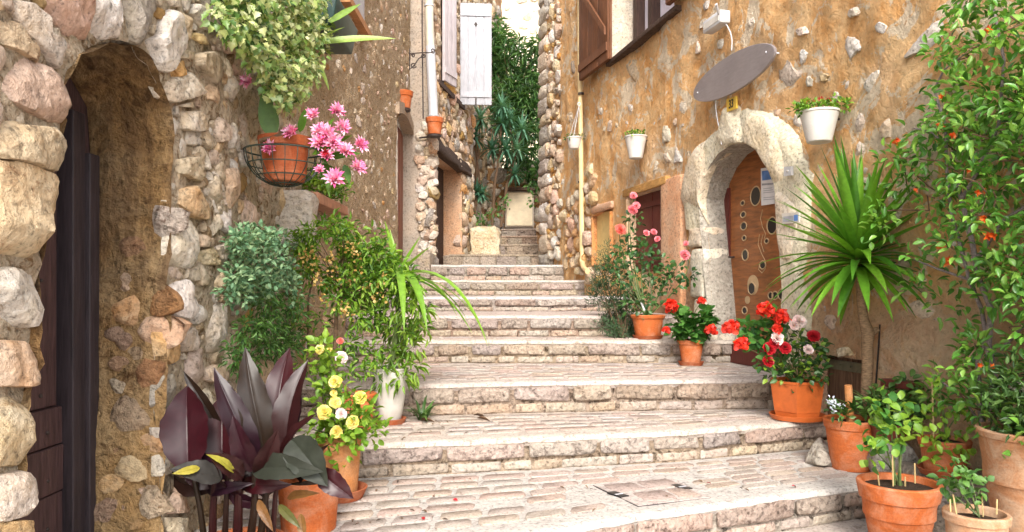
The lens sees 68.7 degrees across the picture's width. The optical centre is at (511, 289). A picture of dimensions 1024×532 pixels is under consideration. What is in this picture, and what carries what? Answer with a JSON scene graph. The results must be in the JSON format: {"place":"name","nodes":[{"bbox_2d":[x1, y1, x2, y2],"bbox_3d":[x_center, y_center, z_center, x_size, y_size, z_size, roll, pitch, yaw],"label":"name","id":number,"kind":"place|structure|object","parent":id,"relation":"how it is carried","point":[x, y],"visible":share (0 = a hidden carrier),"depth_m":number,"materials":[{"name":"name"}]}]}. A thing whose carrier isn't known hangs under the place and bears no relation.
{"place":"outdoors","nodes":[
{"label":"outdoors","id":0,"kind":"place"},
{"bbox_2d":[295,0,438,373],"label":"plaster house","id":1,"kind":"structure","parent":0,"point":[368,80],"depth_m":8.21,"materials":[{"name":"beige paint"}]},
{"bbox_2d":[301,162,354,215],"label":"potted plant","id":2,"kind":"object","parent":1,"relation":"attached to","point":[328,205],"visible":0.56,"depth_m":5.34,"materials":[{"name":"green plant"}]},
{"bbox_2d":[300,0,395,88],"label":"plant","id":3,"kind":"object","parent":1,"relation":"attached to","point":[341,28],"visible":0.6,"depth_m":4.99,"materials":[{"name":"green plant"}]},
{"bbox_2d":[353,0,363,18],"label":"window","id":4,"kind":"structure","parent":1,"relation":"in","point":[361,7],"depth_m":7.05,"materials":[{"name":"white paint"}]},
{"bbox_2d":[397,127,402,263],"bbox_3d":[-1.552,-1.250,9.890,0.076,1.900,1.180,0,0,0],"label":"door","id":5,"kind":"structure","parent":1,"relation":"in","point":[399,138],"depth_m":10.18,"materials":[{"name":"red paint"}]},
{"bbox_2d":[400,89,412,112],"bbox_3d":[-1.432,-2.433,9.742,0.252,0.255,0.353,0,0,-34],"label":"wall pot","id":6,"kind":"object","parent":1,"relation":"attached to","point":[406,96],"depth_m":9.62,"materials":[{"name":"ceramic"}]},
{"bbox_2d":[409,48,434,69],"bbox_3d":[-1.175,-3.014,9.800,0.343,0.278,0.016,0,0,0],"label":"wall bracket","id":7,"kind":"object","parent":1,"relation":"attached to","point":[422,55],"depth_m":9.79,"materials":[{"name":"metal"}]},
{"bbox_2d":[421,0,423,118],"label":"cable","id":8,"kind":"object","parent":1,"relation":"hanging from","point":[422,59],"visible":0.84,"depth_m":9.89,"materials":[{"name":"metal"}]},
{"bbox_2d":[419,116,443,138],"bbox_3d":[-1.083,-2.203,10.243,0.250,0.259,0.353,0,0,-34],"label":"wall pot","id":9,"kind":"object","parent":1,"relation":"attached to","point":[434,125],"depth_m":10.12,"materials":[{"name":"ceramic"}]},
{"bbox_2d":[781,518,867,531],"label":"paved landing","id":10,"kind":"object","parent":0,"point":[857,525],"depth_m":3.65,"materials":[{"name":"beige stone"}]},
{"bbox_2d":[0,0,317,531],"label":"stone house","id":11,"kind":"structure","parent":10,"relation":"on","point":[132,186],"depth_m":2.77,"materials":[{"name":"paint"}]},
{"bbox_2d":[17,79,98,531],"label":"door","id":12,"kind":"structure","parent":11,"relation":"in","point":[62,458],"depth_m":2.66,"materials":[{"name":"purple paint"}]},
{"bbox_2d":[210,219,304,314],"bbox_3d":[-1.173,-0.117,3.642,0.313,0.452,1.352,0,0,0],"label":"shrub","id":13,"kind":"object","parent":11,"relation":"attached to","point":[244,280],"visible":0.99,"depth_m":3.31,"materials":[{"name":"green plant"}]},
{"bbox_2d":[200,0,331,117],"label":"variegated ivy","id":14,"kind":"object","parent":11,"relation":"attached to","point":[255,26],"visible":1,"depth_m":3.47,"materials":[{"name":"green plant"}]},
{"bbox_2d":[218,284,316,383],"bbox_3d":[-1.203,0.205,3.742,0.304,0.495,1.237,0,0,0],"label":"wall fern","id":15,"kind":"object","parent":11,"relation":"attached to","point":[275,343],"depth_m":3.61,"materials":[{"name":"green plant"}]},
{"bbox_2d":[239,72,368,196],"bbox_3d":[-0.977,-0.723,3.620,0.625,0.582,0.379,0,0,0],"label":"wire basket planter","id":16,"kind":"object","parent":11,"relation":"attached to","point":[284,155],"visible":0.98,"depth_m":3.52,"materials":[{"name":"ceramic"}]},
{"bbox_2d":[194,449,867,531],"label":"stone step","id":17,"kind":"object","parent":10,"relation":"on","point":[772,499],"visible":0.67,"depth_m":3.55,"materials":[{"name":"stone"}]},
{"bbox_2d":[159,347,352,531],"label":"potted canna","id":18,"kind":"object","parent":17,"relation":"on","point":[244,439],"visible":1,"depth_m":2.75,"materials":[{"name":"plant"}]},
{"bbox_2d":[278,444,337,531],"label":"terracotta pot","id":19,"kind":"object","parent":17,"relation":"on","point":[318,511],"visible":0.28,"depth_m":2.98,"materials":[{"name":"ceramic"}]},
{"bbox_2d":[297,328,393,503],"bbox_3d":[-0.778,0.577,3.464,0.451,0.807,0.382,0,0,0],"label":"yellow rose","id":20,"kind":"object","parent":17,"relation":"on","point":[344,448],"visible":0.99,"depth_m":3.41,"materials":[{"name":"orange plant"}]},
{"bbox_2d":[294,409,827,477],"bbox_3d":[0.647,0.904,4.477,5.220,0.222,1.009,0,0,-6],"label":"stone step","id":21,"kind":"object","parent":17,"relation":"on","point":[519,441],"visible":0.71,"depth_m":4.23,"materials":[{"name":"stone"}]},
{"bbox_2d":[282,207,426,429],"bbox_3d":[-0.929,0.161,4.349,0.878,1.279,0.572,0,0,0],"label":"potted nandina","id":22,"kind":"object","parent":21,"relation":"on","point":[373,278],"visible":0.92,"depth_m":4.26,"materials":[{"name":"plant"}]},
{"bbox_2d":[403,395,437,419],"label":"foot fern","id":23,"kind":"object","parent":21,"relation":"on","point":[423,413],"visible":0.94,"depth_m":4.57,"materials":[{"name":"green plant"}]},
{"bbox_2d":[362,222,489,424],"bbox_3d":[-0.504,0.194,4.249,0.776,1.212,0.708,0,0,0],"label":"potted plant","id":24,"kind":"object","parent":21,"relation":"on","point":[390,389],"visible":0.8,"depth_m":4.37,"materials":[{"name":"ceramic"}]},
{"bbox_2d":[418,413,489,421],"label":"dry leaves","id":25,"kind":"object","parent":21,"relation":"on","point":[476,414],"visible":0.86,"depth_m":4.55,"materials":[{"name":"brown plant"}]},
{"bbox_2d":[300,363,784,416],"bbox_3d":[0.125,0.711,5.383,4.050,0.246,1.534,0,0,0],"label":"stone step","id":26,"kind":"object","parent":21,"relation":"on","point":[461,388],"visible":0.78,"depth_m":4.93,"materials":[{"name":"stone"}]},
{"bbox_2d":[337,336,733,362],"bbox_3d":[0.100,0.516,6.306,4.008,0.227,0.580,0,0,-1],"label":"stone step","id":27,"kind":"object","parent":26,"relation":"on","point":[534,349],"visible":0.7,"depth_m":6.04,"materials":[{"name":"stone"}]},
{"bbox_2d":[345,311,690,336],"bbox_3d":[0.100,0.333,7.154,4.000,0.223,1.373,0,0,0],"label":"stone step","id":28,"kind":"object","parent":27,"relation":"on","point":[520,323],"visible":0.49,"depth_m":6.51,"materials":[{"name":"stone"}]},
{"bbox_2d":[372,295,630,311],"bbox_3d":[0.100,0.166,8.503,4.000,0.187,1.694,0,0,0],"label":"stone step","id":29,"kind":"object","parent":28,"relation":"on","point":[530,303],"visible":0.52,"depth_m":7.71,"materials":[{"name":"stone"}]},
{"bbox_2d":[407,280,584,295],"bbox_3d":[0.100,-0.005,9.635,4.000,0.226,0.970,0,0,0],"label":"stone step","id":30,"kind":"object","parent":29,"relation":"on","point":[520,287],"visible":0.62,"depth_m":9.21,"materials":[{"name":"stone"}]},
{"bbox_2d":[399,265,563,279],"bbox_3d":[-0.300,-0.207,10.913,2.600,0.252,1.873,0,0,0],"label":"stone step","id":31,"kind":"object","parent":30,"relation":"on","point":[502,272],"visible":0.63,"depth_m":10.01,"materials":[{"name":"stone"}]},
{"bbox_2d":[443,254,541,264],"bbox_3d":[-0.237,-0.424,12.265,1.692,0.257,1.170,0,0,0],"label":"stone step","id":32,"kind":"object","parent":31,"relation":"on","point":[491,259],"visible":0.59,"depth_m":11.71,"materials":[{"name":"beige stone"}]},
{"bbox_2d":[468,226,501,253],"bbox_3d":[-0.464,-0.785,12.857,0.595,0.648,0.759,0,0,0],"label":"stone block","id":33,"kind":"object","parent":32,"relation":"on","point":[484,239],"visible":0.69,"depth_m":12.52,"materials":[{"name":"beige stone"}]},
{"bbox_2d":[500,244,538,253],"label":"stone step","id":34,"kind":"object","parent":32,"relation":"on","point":[519,248],"visible":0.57,"depth_m":12.70,"materials":[{"name":"beige stone"}]},
{"bbox_2d":[501,235,536,243],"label":"stone step","id":35,"kind":"object","parent":34,"relation":"on","point":[531,239],"visible":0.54,"depth_m":13.34,"materials":[{"name":"beige stone"}]},
{"bbox_2d":[501,228,535,235],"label":"stone step","id":36,"kind":"object","parent":35,"relation":"on","point":[520,232],"visible":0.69,"depth_m":14.01,"materials":[{"name":"beige stone"}]},
{"bbox_2d":[499,105,535,226],"bbox_3d":[0.075,-2.363,14.177,0.892,2.368,0.715,0,0,0],"label":"rosette tree","id":37,"kind":"object","parent":36,"relation":"on","point":[513,166],"visible":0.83,"depth_m":14.18,"materials":[{"name":"green plant"}]},
{"bbox_2d":[581,238,649,338],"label":"rosemary bush","id":38,"kind":"object","parent":27,"relation":"on","point":[614,321],"visible":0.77,"depth_m":6.38,"materials":[{"name":"green plant"}]},
{"bbox_2d":[601,192,700,339],"bbox_3d":[1.155,-0.198,6.245,0.839,1.216,0.451,0,0,0],"label":"rose bush","id":39,"kind":"object","parent":27,"relation":"on","point":[647,324],"visible":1,"depth_m":6.20,"materials":[{"name":"green plant"}]},
{"bbox_2d":[661,296,720,365],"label":"potted geranium","id":40,"kind":"object","parent":26,"relation":"on","point":[685,325],"visible":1,"depth_m":5.80,"materials":[{"name":"plant"}]},
{"bbox_2d":[721,301,835,422],"bbox_3d":[1.621,0.433,4.581,0.754,0.734,0.444,0,0,0],"label":"potted geranium","id":41,"kind":"object","parent":21,"relation":"on","point":[797,396],"visible":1,"depth_m":4.50,"materials":[{"name":"plant"}]},
{"bbox_2d":[337,363,795,524],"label":"leaf litter","id":42,"kind":"object","parent":17,"relation":"on","point":[424,510],"visible":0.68,"depth_m":3.65,"materials":[{"name":"brown plant"}]},
{"bbox_2d":[593,477,709,506],"bbox_3d":[0.681,0.984,3.634,0.454,0.032,0.396,0,0,-21],"label":"inspection cover","id":43,"kind":"object","parent":17,"relation":"on","point":[645,492],"visible":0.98,"depth_m":3.60,"materials":[{"name":"stone"},{"name":"dark metal"}]},
{"bbox_2d":[807,438,831,467],"bbox_3d":[1.777,0.916,4.188,0.244,0.161,0.161,0,0,-6],"label":"rock","id":44,"kind":"object","parent":17,"relation":"on","point":[818,455],"visible":0.52,"depth_m":4.14,"materials":[{"name":"grey stone"}]},
{"bbox_2d":[757,136,939,472],"bbox_3d":[1.946,0.063,4.157,1.062,1.834,1.096,0,0,0],"label":"potted yucca","id":45,"kind":"object","parent":17,"relation":"on","point":[844,431],"visible":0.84,"depth_m":4.05,"materials":[{"name":"plant"}]},
{"bbox_2d":[866,441,917,471],"bbox_3d":[1.988,0.887,3.946,0.237,0.217,0.255,0,0,0],"label":"boulder","id":46,"kind":"object","parent":17,"relation":"on","point":[909,455],"visible":0.28,"depth_m":3.85,"materials":[{"name":"grey stone"}]},
{"bbox_2d":[850,369,935,440],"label":"leafy shrub","id":47,"kind":"object","parent":46,"relation":"on","point":[892,388],"visible":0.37,"depth_m":3.88,"materials":[{"name":"green plant"}]},
{"bbox_2d":[537,0,1023,474],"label":"ochre house","id":48,"kind":"structure","parent":10,"relation":"on","point":[647,65],"depth_m":5.71,"materials":[{"name":"paint"}]},
{"bbox_2d":[577,0,589,273],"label":"drainpipe","id":49,"kind":"object","parent":48,"relation":"attached to","point":[585,269],"visible":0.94,"depth_m":9.12,"materials":[{"name":"beige metal"}]},
{"bbox_2d":[563,102,584,149],"bbox_3d":[0.763,-1.993,9.162,0.280,0.561,0.207,0,0,0],"label":"hanging pot","id":50,"kind":"object","parent":49,"relation":"hanging from","point":[574,141],"visible":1,"depth_m":9.10,"materials":[{"name":"white ceramic"}]},
{"bbox_2d":[621,129,646,159],"bbox_3d":[1.207,-1.426,7.345,0.252,0.286,0.234,0,0,0],"label":"wall pot","id":51,"kind":"object","parent":48,"relation":"attached to","point":[635,142],"depth_m":7.28,"materials":[{"name":"ceramic"}]},
{"bbox_2d":[633,0,674,38],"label":"window","id":52,"kind":"structure","parent":48,"relation":"in","point":[645,12],"depth_m":8.12,"materials":[{"name":"brown wood"}]},
{"bbox_2d":[703,3,732,50],"bbox_3d":[1.612,-2.006,5.884,0.150,0.366,0.354,0,0,0],"label":"security camera","id":53,"kind":"object","parent":48,"relation":"attached to","point":[716,21],"visible":1,"depth_m":5.82,"materials":[{"name":"white plastic"}]},
{"bbox_2d":[726,96,737,111],"bbox_3d":[1.669,-1.409,5.687,0.018,0.100,0.146,0,0,-13],"label":"number plate","id":54,"kind":"object","parent":48,"relation":"attached to","point":[732,103],"visible":1,"depth_m":5.67,"materials":[{"name":"yellow metal"}]},
{"bbox_2d":[693,43,778,101],"bbox_3d":[1.686,-1.620,5.661,0.108,0.294,1.178,0,0,-13],"label":"oval sign","id":55,"kind":"object","parent":48,"relation":"attached to","point":[735,72],"visible":1,"depth_m":5.57,"materials":[{"name":"grey metal"}]},
{"bbox_2d":[715,100,721,144],"bbox_3d":[1.627,-1.327,5.900,0.009,0.391,0.102,0,0,-13],"label":"cable","id":56,"kind":"object","parent":55,"relation":"hanging from","point":[717,116],"visible":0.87,"depth_m":5.93,"materials":[{"name":"white plastic"}]},
{"bbox_2d":[724,150,783,341],"bbox_3d":[1.954,-0.215,5.723,0.107,1.870,1.291,0,0,-13],"label":"door","id":57,"kind":"structure","parent":48,"relation":"in","point":[751,240],"depth_m":5.95,"materials":[{"name":"orange wood"}]},
{"bbox_2d":[761,168,774,205],"bbox_3d":[1.956,-0.789,5.686,0.006,0.294,0.240,0,0,-13],"label":"notice","id":58,"kind":"object","parent":57,"relation":"attached to","point":[767,192],"visible":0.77,"depth_m":5.72,"materials":[{"name":"white paper"}]},
{"bbox_2d":[784,166,792,175],"bbox_3d":[1.830,-0.785,4.970,0.030,0.065,0.078,0,0,-13],"label":"doorbell","id":59,"kind":"object","parent":48,"relation":"attached to","point":[788,170],"visible":1,"depth_m":4.96,"materials":[{"name":"white plastic"}]},
{"bbox_2d":[782,212,799,223],"bbox_3d":[1.841,-0.474,4.948,0.014,0.074,0.189,0,0,-13],"label":"name plate","id":60,"kind":"object","parent":48,"relation":"attached to","point":[794,217],"visible":0.93,"depth_m":4.94,"materials":[{"name":"white ceramic"}]},
{"bbox_2d":[785,92,853,144],"bbox_3d":[1.858,-1.037,4.543,0.393,0.291,0.245,0,0,0],"label":"wall pot","id":61,"kind":"object","parent":48,"relation":"attached to","point":[819,122],"depth_m":4.48,"materials":[{"name":"ceramic"}]},
{"bbox_2d":[875,324,880,383],"bbox_3d":[2.047,0.364,4.193,0.009,0.339,0.041,0,0,-14],"label":"cable","id":62,"kind":"object","parent":48,"relation":"attached to","point":[877,354],"visible":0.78,"depth_m":4.19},
{"bbox_2d":[880,378,923,390],"bbox_3d":[2.086,0.506,4.010,0.102,0.042,0.211,0,0,-14],"label":"bench board","id":63,"kind":"object","parent":48,"relation":"attached to","point":[902,385],"visible":0.57,"depth_m":3.96,"materials":[{"name":"red paint"}]},
{"bbox_2d":[858,0,1023,458],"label":"climbing shrub","id":64,"kind":"object","parent":48,"relation":"attached to","point":[962,141],"visible":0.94,"depth_m":3.29,"materials":[{"name":"green plant"}]},
{"bbox_2d":[854,386,943,531],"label":"potted plant","id":65,"kind":"object","parent":10,"relation":"on","point":[893,501],"visible":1,"depth_m":3.29,"materials":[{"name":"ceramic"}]},
{"bbox_2d":[891,462,989,531],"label":"ledge stone","id":66,"kind":"object","parent":10,"relation":"on","point":[939,523],"visible":0.12,"depth_m":3.42,"materials":[{"name":"grey stone"}]},
{"bbox_2d":[911,360,976,478],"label":"potted seedling","id":67,"kind":"object","parent":66,"relation":"on","point":[941,448],"visible":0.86,"depth_m":3.41,"materials":[{"name":"plant"}]},
{"bbox_2d":[926,454,1012,531],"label":"potted cutting","id":68,"kind":"object","parent":10,"relation":"on","point":[975,516],"visible":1,"depth_m":2.78,"materials":[{"name":"plant"}]},
{"bbox_2d":[966,348,1023,531],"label":"potted shrub","id":69,"kind":"object","parent":10,"relation":"on","point":[1005,488],"visible":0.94,"depth_m":2.97,"materials":[{"name":"orange ceramic"}]},
{"label":"ground","id":70,"kind":"structure","parent":0,"visible":0},
{"bbox_2d":[424,0,503,264],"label":"house","id":71,"kind":"structure","parent":70,"relation":"on","point":[463,39],"depth_m":12.04,"materials":[{"name":"beige stone"}]},
{"bbox_2d":[424,0,438,115],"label":"drainpipe","id":72,"kind":"object","parent":71,"relation":"attached to","point":[431,67],"visible":0.86,"depth_m":10.31,"materials":[{"name":"white metal"}]},
{"bbox_2d":[436,167,442,264],"bbox_3d":[-1.302,-1.150,11.572,0.351,1.700,1.590,0,0,0],"label":"door","id":73,"kind":"structure","parent":71,"relation":"in","point":[439,207],"depth_m":12.13,"materials":[{"name":"brown wood"}]},
{"bbox_2d":[441,0,443,82],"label":"window","id":74,"kind":"structure","parent":71,"relation":"in","point":[441,0],"depth_m":11.81,"materials":[{"name":"paint"}]},
{"bbox_2d":[473,105,492,214],"bbox_3d":[-0.690,-2.230,13.592,0.757,2.285,0.765,0,0,0],"label":"rosette tree","id":75,"kind":"object","parent":71,"relation":"on","point":[480,123],"visible":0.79,"depth_m":13.58,"materials":[{"name":"green plant"}]},
{"bbox_2d":[480,89,523,225],"bbox_3d":[-0.209,-2.438,13.911,0.861,2.562,0.783,0,0,-26],"label":"rosette tree","id":76,"kind":"object","parent":70,"relation":"on","point":[501,113],"visible":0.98,"depth_m":13.88,"materials":[{"name":"green plant"}]},
{"bbox_2d":[487,164,542,253],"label":"terrace wall","id":77,"kind":"structure","parent":70,"relation":"on","point":[501,182],"depth_m":14.93,"materials":[{"name":"grey stone"}]},
{"bbox_2d":[489,12,513,167],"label":"oleander","id":78,"kind":"object","parent":77,"relation":"on","point":[496,65],"visible":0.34,"depth_m":15.26,"materials":[{"name":"green plant"}]},
{"bbox_2d":[474,182,538,226],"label":"alley bush","id":79,"kind":"object","parent":77,"relation":"on","point":[505,202],"visible":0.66,"depth_m":13.18,"materials":[{"name":"green plant"}]},
{"bbox_2d":[489,27,540,196],"bbox_3d":[0.188,-3.292,15.000,1.404,4.087,1.358,0,0,0],"label":"oleander","id":80,"kind":"object","parent":77,"relation":"on","point":[521,80],"visible":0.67,"depth_m":14.78,"materials":[{"name":"green plant"}]},
{"bbox_2d":[504,187,534,228],"bbox_3d":[0.146,-1.597,14.740,0.606,0.762,0.480,0,0,0],"label":"meter box","id":81,"kind":"object","parent":77,"relation":"attached to","point":[519,212],"visible":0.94,"depth_m":14.59,"materials":[{"name":"metal"}]},
{"bbox_2d":[507,193,531,225],"bbox_3d":[0.146,-1.567,14.602,0.506,0.642,0.025,0,0,0],"label":"door","id":82,"kind":"structure","parent":81,"relation":"in","point":[519,214],"depth_m":14.59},
{"bbox_2d":[501,0,541,167],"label":"yellow house","id":83,"kind":"structure","parent":70,"relation":"on","point":[522,16],"depth_m":21.00,"materials":[{"name":"beige stone"}]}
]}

